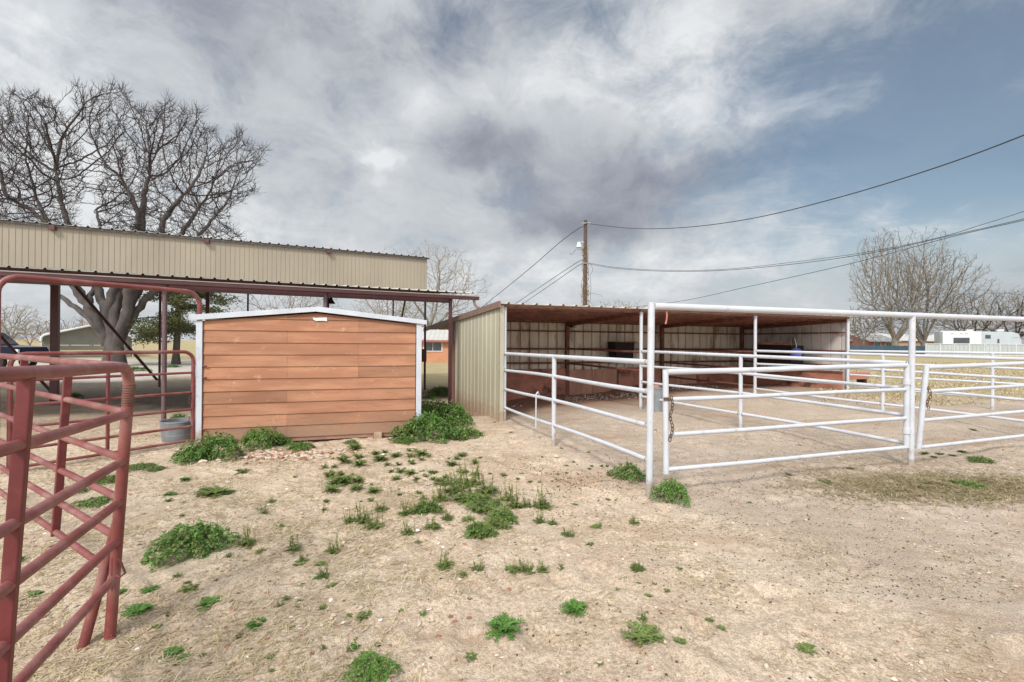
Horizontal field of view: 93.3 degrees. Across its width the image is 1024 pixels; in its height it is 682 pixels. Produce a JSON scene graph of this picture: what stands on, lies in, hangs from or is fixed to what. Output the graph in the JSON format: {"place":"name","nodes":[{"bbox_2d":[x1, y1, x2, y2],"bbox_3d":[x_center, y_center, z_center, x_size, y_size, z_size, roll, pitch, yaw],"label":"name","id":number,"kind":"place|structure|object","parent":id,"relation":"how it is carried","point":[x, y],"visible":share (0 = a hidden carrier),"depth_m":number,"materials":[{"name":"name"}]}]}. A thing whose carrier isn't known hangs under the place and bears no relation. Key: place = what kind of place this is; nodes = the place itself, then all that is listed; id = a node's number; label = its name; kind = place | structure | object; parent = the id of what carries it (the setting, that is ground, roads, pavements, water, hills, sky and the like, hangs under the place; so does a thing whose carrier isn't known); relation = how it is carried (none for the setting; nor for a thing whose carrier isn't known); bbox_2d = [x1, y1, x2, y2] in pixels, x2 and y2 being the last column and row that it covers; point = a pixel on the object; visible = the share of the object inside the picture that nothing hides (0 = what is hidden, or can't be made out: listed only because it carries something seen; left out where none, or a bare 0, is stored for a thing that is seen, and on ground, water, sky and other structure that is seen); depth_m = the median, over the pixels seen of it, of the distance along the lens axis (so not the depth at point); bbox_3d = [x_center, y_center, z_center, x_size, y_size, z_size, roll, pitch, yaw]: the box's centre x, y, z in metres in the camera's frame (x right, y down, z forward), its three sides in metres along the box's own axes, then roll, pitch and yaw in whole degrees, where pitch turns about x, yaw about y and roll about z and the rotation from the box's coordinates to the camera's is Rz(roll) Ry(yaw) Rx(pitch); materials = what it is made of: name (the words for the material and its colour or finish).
{"place":"outdoors","nodes":[
{"label":"outdoors","id":0,"kind":"place"},
{"bbox_2d":[0,339,1023,681],"bbox_3d":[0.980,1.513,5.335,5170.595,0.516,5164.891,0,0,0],"label":"ground","id":1,"kind":"structure","parent":0,"point":[746,643],"depth_m":3.73,"materials":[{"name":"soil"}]},
{"bbox_2d":[1,332,49,366],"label":"pickup truck","id":2,"kind":"object","parent":1,"relation":"on","point":[16,346],"visible":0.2,"depth_m":23.87,"materials":[{"name":"blue paint"}]},
{"bbox_2d":[1,304,49,340],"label":"bare tree","id":3,"kind":"object","parent":1,"relation":"on","point":[13,336],"visible":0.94,"depth_m":62.34,"materials":[{"name":"plant"}]},
{"bbox_2d":[0,353,122,649],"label":"corral panel","id":4,"kind":"object","parent":1,"relation":"on","point":[66,399],"visible":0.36,"depth_m":3.12,"materials":[{"name":"red paint"}]},
{"bbox_2d":[0,362,135,681],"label":"corral panel","id":5,"kind":"object","parent":1,"relation":"on","point":[19,516],"visible":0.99,"depth_m":1.89,"materials":[{"name":"red paint"}]},
{"bbox_2d":[39,325,133,357],"bbox_3d":[-37.786,0.098,43.139,5.867,2.903,9.305,1,0,-42],"label":"carport","id":6,"kind":"object","parent":1,"relation":"on","point":[84,335],"visible":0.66,"depth_m":39.82,"materials":[{"name":"metal"}]},
{"bbox_2d":[70,496,110,508],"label":"weed","id":7,"kind":"object","parent":1,"relation":"on","point":[98,499],"visible":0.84,"depth_m":4.70,"materials":[{"name":"green plant"}]},
{"bbox_2d":[0,274,206,429],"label":"bow gate frame","id":8,"kind":"object","parent":1,"relation":"on","point":[5,280],"visible":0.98,"depth_m":6.36,"materials":[{"name":"red paint"}]},
{"bbox_2d":[6,350,194,467],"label":"red gate","id":9,"kind":"structure","parent":8,"relation":"attached to","point":[108,398],"depth_m":6.50,"materials":[{"name":"metal"}]},
{"bbox_2d":[0,72,272,363],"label":"elm tree","id":10,"kind":"object","parent":1,"relation":"on","point":[114,302],"visible":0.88,"depth_m":27.61,"materials":[{"name":"grey plant"}]},
{"bbox_2d":[120,602,157,616],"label":"weed","id":11,"kind":"object","parent":1,"relation":"on","point":[135,609],"visible":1,"depth_m":2.80,"materials":[{"name":"green plant"}]},
{"bbox_2d":[129,462,158,471],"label":"weed","id":12,"kind":"object","parent":1,"relation":"on","point":[141,466],"visible":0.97,"depth_m":6.12,"materials":[{"name":"green plant"}]},
{"bbox_2d":[160,645,185,657],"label":"weed","id":13,"kind":"object","parent":1,"relation":"on","point":[176,649],"visible":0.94,"depth_m":2.45,"materials":[{"name":"green plant"}]},
{"bbox_2d":[159,416,190,442],"bbox_3d":[-5.340,1.400,7.776,0.550,0.424,0.550,0,0,0],"label":"water tub","id":14,"kind":"object","parent":1,"relation":"on","point":[176,435],"visible":0.67,"depth_m":7.57,"materials":[{"name":"metal"}]},
{"bbox_2d":[126,290,242,363],"bbox_3d":[-21.542,-2.075,31.143,7.875,7.540,7.079,0,0,36],"label":"juniper tree","id":15,"kind":"object","parent":1,"relation":"on","point":[177,325],"visible":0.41,"depth_m":30.15,"materials":[{"name":"green plant"}]},
{"bbox_2d":[135,516,245,572],"bbox_3d":[-2.434,1.488,3.652,0.683,0.264,0.638,0,0,34],"label":"weed","id":16,"kind":"object","parent":1,"relation":"on","point":[192,534],"visible":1,"depth_m":3.57,"materials":[{"name":"green plant"}]},
{"bbox_2d":[169,446,217,465],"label":"weed","id":17,"kind":"object","parent":1,"relation":"on","point":[181,456],"visible":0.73,"depth_m":6.44,"materials":[{"name":"green plant"}]},
{"bbox_2d":[168,431,249,461],"bbox_3d":[-4.120,1.444,6.779,0.851,0.376,0.872,0,0,5],"label":"weed","id":18,"kind":"object","parent":1,"relation":"on","point":[213,442],"visible":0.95,"depth_m":6.62,"materials":[{"name":"green plant"}]},
{"bbox_2d":[195,595,223,611],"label":"weed","id":19,"kind":"object","parent":1,"relation":"on","point":[205,601],"visible":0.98,"depth_m":2.88,"materials":[{"name":"green plant"}]},
{"bbox_2d":[193,485,233,497],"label":"weed","id":20,"kind":"object","parent":1,"relation":"on","point":[215,490],"visible":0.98,"depth_m":4.99,"materials":[{"name":"green plant"}]},
{"bbox_2d":[0,218,479,419],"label":"pole barn","id":21,"kind":"structure","parent":1,"relation":"on","point":[169,260],"depth_m":12.30,"materials":[{"name":"beige metal"}]},
{"bbox_2d":[237,519,258,547],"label":"weed","id":22,"kind":"object","parent":1,"relation":"on","point":[248,541],"visible":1,"depth_m":3.71,"materials":[{"name":"green plant"}]},
{"bbox_2d":[136,447,365,464],"bbox_3d":[-3.640,1.640,6.871,2.960,0.124,1.077,0,0,-25],"label":"rubble","id":23,"kind":"object","parent":1,"relation":"on","point":[278,453],"visible":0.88,"depth_m":6.91,"materials":[{"name":"stone"}]},
{"bbox_2d":[244,616,266,630],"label":"weed","id":24,"kind":"object","parent":1,"relation":"on","point":[253,624],"visible":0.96,"depth_m":2.68,"materials":[{"name":"green plant"}]},
{"bbox_2d":[0,438,511,680],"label":"dead leaves","id":25,"kind":"object","parent":1,"relation":"on","point":[437,635],"visible":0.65,"depth_m":2.82,"materials":[{"name":"plant"}]},
{"bbox_2d":[239,424,286,450],"bbox_3d":[-3.860,1.476,7.501,0.703,0.369,0.753,0,0,-26],"label":"weed","id":26,"kind":"object","parent":1,"relation":"on","point":[255,435],"visible":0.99,"depth_m":7.38,"materials":[{"name":"green plant"}]},
{"bbox_2d":[233,294,340,310],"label":"bare tree","id":27,"kind":"object","parent":1,"relation":"on","point":[298,304],"visible":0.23,"depth_m":43.97,"materials":[{"name":"plant"}]},
{"bbox_2d":[285,529,302,554],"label":"weed","id":28,"kind":"object","parent":1,"relation":"on","point":[291,547],"visible":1,"depth_m":3.68,"materials":[{"name":"green plant"}]},
{"bbox_2d":[282,441,315,452],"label":"weed","id":29,"kind":"object","parent":1,"relation":"on","point":[298,445],"visible":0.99,"depth_m":7.33,"materials":[{"name":"green plant"}]},
{"bbox_2d":[189,306,426,444],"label":"garden shed","id":30,"kind":"structure","parent":1,"relation":"on","point":[309,373],"depth_m":7.95,"materials":[{"name":"orange wood"}]},
{"bbox_2d":[324,532,339,554],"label":"weed","id":31,"kind":"object","parent":1,"relation":"on","point":[333,549],"visible":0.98,"depth_m":3.70,"materials":[{"name":"green plant"}]},
{"bbox_2d":[332,475,359,484],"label":"weed","id":32,"kind":"object","parent":1,"relation":"on","point":[346,480],"visible":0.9,"depth_m":5.50,"materials":[{"name":"green plant"}]},
{"bbox_2d":[351,501,373,525],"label":"weed","id":33,"kind":"object","parent":1,"relation":"on","point":[359,519],"visible":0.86,"depth_m":4.29,"materials":[{"name":"green plant"}]},
{"bbox_2d":[340,649,402,681],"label":"weed","id":34,"kind":"object","parent":1,"relation":"on","point":[362,659],"visible":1,"depth_m":2.31,"materials":[{"name":"green plant"}]},
{"bbox_2d":[362,510,384,529],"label":"weed","id":35,"kind":"object","parent":1,"relation":"on","point":[369,525],"visible":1,"depth_m":4.17,"materials":[{"name":"green plant"}]},
{"bbox_2d":[350,299,420,317],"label":"bare tree","id":36,"kind":"object","parent":1,"relation":"on","point":[374,310],"visible":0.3,"depth_m":57.55,"materials":[{"name":"plant"}]},
{"bbox_2d":[388,435,414,443],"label":"weed","id":37,"kind":"object","parent":1,"relation":"on","point":[408,439],"visible":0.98,"depth_m":7.80,"materials":[{"name":"green plant"}]},
{"bbox_2d":[386,410,461,443],"bbox_3d":[-1.488,1.440,8.300,1.163,0.542,1.134,0,0,39],"label":"weed","id":38,"kind":"object","parent":1,"relation":"on","point":[428,422],"visible":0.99,"depth_m":8.14,"materials":[{"name":"green plant"}]},
{"bbox_2d":[409,499,442,514],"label":"weed","id":39,"kind":"object","parent":1,"relation":"on","point":[429,504],"visible":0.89,"depth_m":4.52,"materials":[{"name":"green plant"}]},
{"bbox_2d":[363,239,492,326],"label":"bare tree","id":40,"kind":"object","parent":1,"relation":"on","point":[437,287],"visible":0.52,"depth_m":51.24,"materials":[{"name":"plant"}]},
{"bbox_2d":[421,385,447,397],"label":"weed","id":41,"kind":"object","parent":1,"relation":"on","point":[439,390],"visible":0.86,"depth_m":14.48,"materials":[{"name":"green plant"}]},
{"bbox_2d":[422,327,454,361],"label":"house","id":42,"kind":"structure","parent":1,"relation":"on","point":[437,345],"depth_m":40.81,"materials":[{"name":"brick"}]},
{"bbox_2d":[423,342,442,351],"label":"window","id":43,"kind":"structure","parent":42,"relation":"in","point":[430,346],"depth_m":40.72,"materials":[{"name":"white glass"}]},
{"bbox_2d":[421,395,456,425],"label":"weed","id":44,"kind":"object","parent":1,"relation":"on","point":[427,407],"visible":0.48,"depth_m":9.43,"materials":[{"name":"green plant"}]},
{"bbox_2d":[430,481,449,502],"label":"weed","id":45,"kind":"object","parent":1,"relation":"on","point":[440,496],"visible":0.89,"depth_m":4.92,"materials":[{"name":"green plant"}]},
{"bbox_2d":[434,549,453,572],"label":"weed","id":46,"kind":"object","parent":1,"relation":"on","point":[445,565],"visible":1,"depth_m":3.44,"materials":[{"name":"green plant"}]},
{"bbox_2d":[441,469,461,495],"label":"weed","id":47,"kind":"object","parent":1,"relation":"on","point":[447,490],"visible":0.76,"depth_m":5.13,"materials":[{"name":"green plant"}]},
{"bbox_2d":[434,399,475,428],"bbox_3d":[-1.174,1.418,9.470,1.081,0.531,1.010,0,0,-28],"label":"weed","id":48,"kind":"object","parent":1,"relation":"on","point":[458,410],"visible":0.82,"depth_m":9.28,"materials":[{"name":"green plant"}]},
{"bbox_2d":[446,464,478,505],"bbox_3d":[-0.487,1.444,4.884,0.362,0.375,0.329,0,0,-24],"label":"weed","id":49,"kind":"object","parent":1,"relation":"on","point":[461,490],"visible":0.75,"depth_m":4.91,"materials":[{"name":"green plant"}]},
{"bbox_2d":[441,425,485,441],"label":"weed","id":50,"kind":"object","parent":1,"relation":"on","point":[467,431],"visible":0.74,"depth_m":8.37,"materials":[{"name":"green plant"}]},
{"bbox_2d":[455,457,484,488],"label":"weed","id":51,"kind":"object","parent":1,"relation":"on","point":[467,480],"visible":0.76,"depth_m":5.33,"materials":[{"name":"green plant"}]},
{"bbox_2d":[458,492,487,506],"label":"weed","id":52,"kind":"object","parent":1,"relation":"on","point":[471,494],"visible":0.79,"depth_m":4.82,"materials":[{"name":"green plant"}]},
{"bbox_2d":[460,521,498,538],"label":"weed","id":53,"kind":"object","parent":1,"relation":"on","point":[477,529],"visible":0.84,"depth_m":3.98,"materials":[{"name":"green plant"}]},
{"bbox_2d":[464,490,496,512],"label":"weed","id":54,"kind":"object","parent":1,"relation":"on","point":[478,506],"visible":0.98,"depth_m":4.63,"materials":[{"name":"green plant"}]},
{"bbox_2d":[474,471,498,495],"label":"weed","id":55,"kind":"object","parent":1,"relation":"on","point":[488,488],"visible":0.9,"depth_m":5.08,"materials":[{"name":"green plant"}]},
{"bbox_2d":[483,509,518,524],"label":"weed","id":56,"kind":"object","parent":1,"relation":"on","point":[505,514],"visible":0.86,"depth_m":4.30,"materials":[{"name":"green plant"}]},
{"bbox_2d":[485,612,524,642],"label":"weed","id":57,"kind":"object","parent":1,"relation":"on","point":[504,622],"visible":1,"depth_m":2.67,"materials":[{"name":"green plant"}]},
{"bbox_2d":[0,453,1023,681],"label":"pebbles","id":58,"kind":"object","parent":1,"relation":"on","point":[660,657],"visible":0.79,"depth_m":3.15,"materials":[{"name":"stone"}]},
{"bbox_2d":[1,514,1023,681],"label":"dead straw bits","id":59,"kind":"object","parent":1,"relation":"on","point":[711,581],"visible":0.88,"depth_m":3.13,"materials":[{"name":"beige plant"}]},
{"bbox_2d":[507,479,524,508],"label":"weed","id":60,"kind":"object","parent":1,"relation":"on","point":[515,503],"visible":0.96,"depth_m":4.73,"materials":[{"name":"green plant"}]},
{"bbox_2d":[26,427,1019,681],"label":"soil lumps","id":61,"kind":"object","parent":1,"relation":"on","point":[650,667],"visible":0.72,"depth_m":3.31,"materials":[{"name":"soil"}]},
{"bbox_2d":[533,486,554,509],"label":"weed","id":62,"kind":"object","parent":1,"relation":"on","point":[541,502],"visible":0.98,"depth_m":4.70,"materials":[{"name":"green plant"}]},
{"bbox_2d":[559,598,589,617],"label":"weed","id":63,"kind":"object","parent":1,"relation":"on","point":[577,608],"visible":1,"depth_m":2.90,"materials":[{"name":"green plant"}]},
{"bbox_2d":[504,352,646,461],"bbox_3d":[0.646,1.024,7.378,0.068,1.666,4.832,0,0,-19],"label":"pipe fence","id":64,"kind":"object","parent":1,"relation":"on","point":[553,399],"visible":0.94,"depth_m":6.63,"materials":[{"name":"white metal"}]},
{"bbox_2d":[571,220,602,305],"bbox_3d":[4.447,-2.774,29.407,2.123,9.146,0.638,0,0,0],"label":"utility pole","id":65,"kind":"object","parent":1,"relation":"on","point":[584,290],"visible":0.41,"depth_m":29.31,"materials":[{"name":"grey wood"}]},
{"bbox_2d":[587,135,1023,228],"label":"power cable","id":66,"kind":"object","parent":65,"relation":"attached to","point":[840,196],"visible":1,"depth_m":15.32,"materials":[{"name":"black rubber"}]},
{"bbox_2d":[587,211,1023,270],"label":"power cable","id":67,"kind":"object","parent":65,"relation":"attached to","point":[823,258],"visible":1,"depth_m":22.20,"materials":[{"name":"black rubber"}]},
{"bbox_2d":[592,218,1023,271],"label":"power cable","id":68,"kind":"object","parent":65,"relation":"attached to","point":[821,260],"visible":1,"depth_m":22.20,"materials":[{"name":"black rubber"}]},
{"bbox_2d":[506,384,717,408],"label":"pebbles","id":69,"kind":"object","parent":1,"relation":"on","point":[585,398],"visible":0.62,"depth_m":13.42,"materials":[{"name":"stone"}]},
{"bbox_2d":[606,461,645,482],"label":"weed","id":70,"kind":"object","parent":1,"relation":"on","point":[620,469],"visible":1,"depth_m":5.62,"materials":[{"name":"green plant"}]},
{"bbox_2d":[423,301,856,421],"bbox_3d":[3.089,0.577,15.102,10.238,2.651,8.245,0,0,-21],"label":"horse shelter","id":71,"kind":"object","parent":1,"relation":"on","point":[485,338],"visible":0.6,"depth_m":13.78,"materials":[{"name":"beige metal"}]},
{"bbox_2d":[608,341,638,362],"bbox_3d":[3.335,0.330,14.472,0.863,0.672,0.444,0,0,-20],"label":"hay feeder","id":72,"kind":"object","parent":71,"relation":"on","point":[629,345],"visible":0.8,"depth_m":14.29,"materials":[{"name":"black metal"}]},
{"bbox_2d":[757,342,803,363],"bbox_3d":[8.027,0.347,14.571,0.512,0.606,1.281,0,0,-21],"label":"hay feeder","id":73,"kind":"object","parent":71,"relation":"attached to","point":[776,346],"visible":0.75,"depth_m":14.32,"materials":[{"name":"black metal"}]},
{"bbox_2d":[620,620,666,646],"bbox_3d":[0.727,1.596,2.623,0.257,0.065,0.208,0,0,-12],"label":"weed","id":74,"kind":"object","parent":1,"relation":"on","point":[643,633],"visible":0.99,"depth_m":2.63,"materials":[{"name":"green plant"}]},
{"bbox_2d":[648,478,691,506],"bbox_3d":[1.619,1.515,4.960,0.426,0.251,0.455,0,0,22],"label":"weed","id":75,"kind":"object","parent":1,"relation":"on","point":[668,488],"visible":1,"depth_m":4.87,"materials":[{"name":"green plant"}]},
{"bbox_2d":[415,406,1019,680],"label":"dark crumbs","id":76,"kind":"object","parent":1,"relation":"on","point":[676,661],"visible":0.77,"depth_m":4.53,"materials":[{"name":"brown soil"}]},
{"bbox_2d":[641,350,907,444],"bbox_3d":[4.055,0.994,8.575,0.067,1.592,5.025,0,0,-28],"label":"pipe fence","id":77,"kind":"object","parent":1,"relation":"on","point":[740,413],"visible":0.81,"depth_m":7.78,"materials":[{"name":"white metal"}]},
{"bbox_2d":[792,642,820,655],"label":"weed","id":78,"kind":"object","parent":1,"relation":"on","point":[806,648],"visible":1,"depth_m":2.55,"materials":[{"name":"green plant"}]},
{"bbox_2d":[646,302,1023,496],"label":"overhead pipe frame","id":79,"kind":"object","parent":1,"relation":"on","point":[654,306],"visible":0.85,"depth_m":5.60,"materials":[{"name":"white paint"}]},
{"bbox_2d":[654,385,662,411],"bbox_3d":[3.120,1.225,10.397,0.331,0.560,0.330,0,0,0],"label":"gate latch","id":80,"kind":"object","parent":79,"relation":"attached to","point":[658,396],"visible":0.49,"depth_m":10.27,"materials":[{"name":"metal"}]},
{"bbox_2d":[662,363,910,473],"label":"pipe gate","id":81,"kind":"structure","parent":79,"relation":"attached to","point":[905,418],"depth_m":5.55,"materials":[{"name":"white metal"}]},
{"bbox_2d":[915,361,1023,448],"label":"pipe gate","id":82,"kind":"structure","parent":79,"relation":"attached to","point":[923,404],"depth_m":6.59,"materials":[{"name":"white metal"}]},
{"bbox_2d":[692,463,1023,531],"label":"old hay","id":83,"kind":"object","parent":1,"relation":"on","point":[940,484],"visible":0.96,"depth_m":5.36},
{"bbox_2d":[850,372,868,382],"bbox_3d":[10.992,1.210,15.597,1.000,0.410,0.340,0,0,-18],"label":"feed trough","id":84,"kind":"object","parent":1,"relation":"on","point":[861,379],"visible":0.43,"depth_m":15.51,"materials":[{"name":"red metal"}]},
{"bbox_2d":[846,305,898,345],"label":"bare tree","id":85,"kind":"object","parent":1,"relation":"on","point":[854,332],"visible":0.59,"depth_m":87.41,"materials":[{"name":"plant"}]},
{"bbox_2d":[850,334,900,345],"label":"house","id":86,"kind":"structure","parent":1,"relation":"on","point":[882,341],"depth_m":92.76,"materials":[{"name":"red brick"}]},
{"bbox_2d":[748,452,1023,494],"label":"scattered hay","id":87,"kind":"object","parent":1,"relation":"on","point":[947,460],"visible":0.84,"depth_m":6.23,"materials":[{"name":"plant"}]},
{"bbox_2d":[850,345,924,353],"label":"screen fence","id":88,"kind":"object","parent":1,"relation":"on","point":[884,347],"visible":0.32,"depth_m":75.99,"materials":[{"name":"blue fabric"}]},
{"bbox_2d":[756,350,1023,422],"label":"pipe fence","id":89,"kind":"object","parent":1,"relation":"on","point":[883,404],"visible":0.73,"depth_m":9.34,"materials":[{"name":"white metal"}]},
{"bbox_2d":[867,333,920,345],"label":"house","id":90,"kind":"structure","parent":1,"relation":"on","point":[904,339],"depth_m":105.15,"materials":[{"name":"metal"}]},
{"bbox_2d":[844,223,966,345],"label":"bare tree","id":91,"kind":"object","parent":1,"relation":"on","point":[889,323],"visible":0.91,"depth_m":82.52,"materials":[{"name":"grey plant"}]},
{"bbox_2d":[816,361,1023,406],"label":"field grass","id":92,"kind":"structure","parent":1,"relation":"on","point":[946,382],"depth_m":16.01,"materials":[{"name":"plant"}]},
{"bbox_2d":[869,246,1002,345],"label":"bare tree","id":93,"kind":"object","parent":1,"relation":"on","point":[921,337],"visible":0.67,"depth_m":84.13,"materials":[{"name":"grey plant"}]},
{"bbox_2d":[849,350,1023,409],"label":"pipe fence","id":94,"kind":"object","parent":1,"relation":"on","point":[992,382],"visible":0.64,"depth_m":11.40,"materials":[{"name":"white metal"}]},
{"bbox_2d":[947,479,990,488],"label":"weed","id":95,"kind":"object","parent":1,"relation":"on","point":[966,482],"visible":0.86,"depth_m":5.48,"materials":[{"name":"green plant"}]},
{"bbox_2d":[925,343,1023,355],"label":"metal fence","id":96,"kind":"object","parent":1,"relation":"on","point":[982,347],"visible":0.59,"depth_m":67.43,"materials":[{"name":"white metal"}]},
{"bbox_2d":[930,289,1023,331],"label":"bare tree","id":97,"kind":"object","parent":1,"relation":"on","point":[986,323],"visible":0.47,"depth_m":94.35,"materials":[{"name":"plant"}]},
{"bbox_2d":[934,329,1023,343],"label":"travel trailer","id":98,"kind":"object","parent":1,"relation":"on","point":[998,336],"visible":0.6,"depth_m":73.77,"materials":[{"name":"white metal"}]},
{"bbox_2d":[968,455,993,463],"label":"weed","id":99,"kind":"object","parent":1,"relation":"on","point":[981,459],"visible":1,"depth_m":6.56,"materials":[{"name":"green plant"}]},
{"bbox_2d":[950,285,1023,336],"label":"bare tree","id":100,"kind":"object","parent":1,"relation":"on","point":[1021,334],"visible":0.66,"depth_m":92.76,"materials":[{"name":"plant"}]},
{"bbox_2d":[0,0,1023,343],"label":"sky","id":101,"kind":"structure","parent":0,"point":[489,132],"materials":[{"name":"grey"}]},
{"bbox_2d":[631,421,1018,607],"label":"pen gravel","id":102,"kind":"structure","parent":0,"point":[828,526],"depth_m":4.15,"materials":[{"name":"beige gravel"}]},
{"bbox_2d":[627,220,1023,307],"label":"power cable","id":103,"kind":"object","parent":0,"point":[851,263],"visible":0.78,"depth_m":29.49,"materials":[{"name":"black rubber"}]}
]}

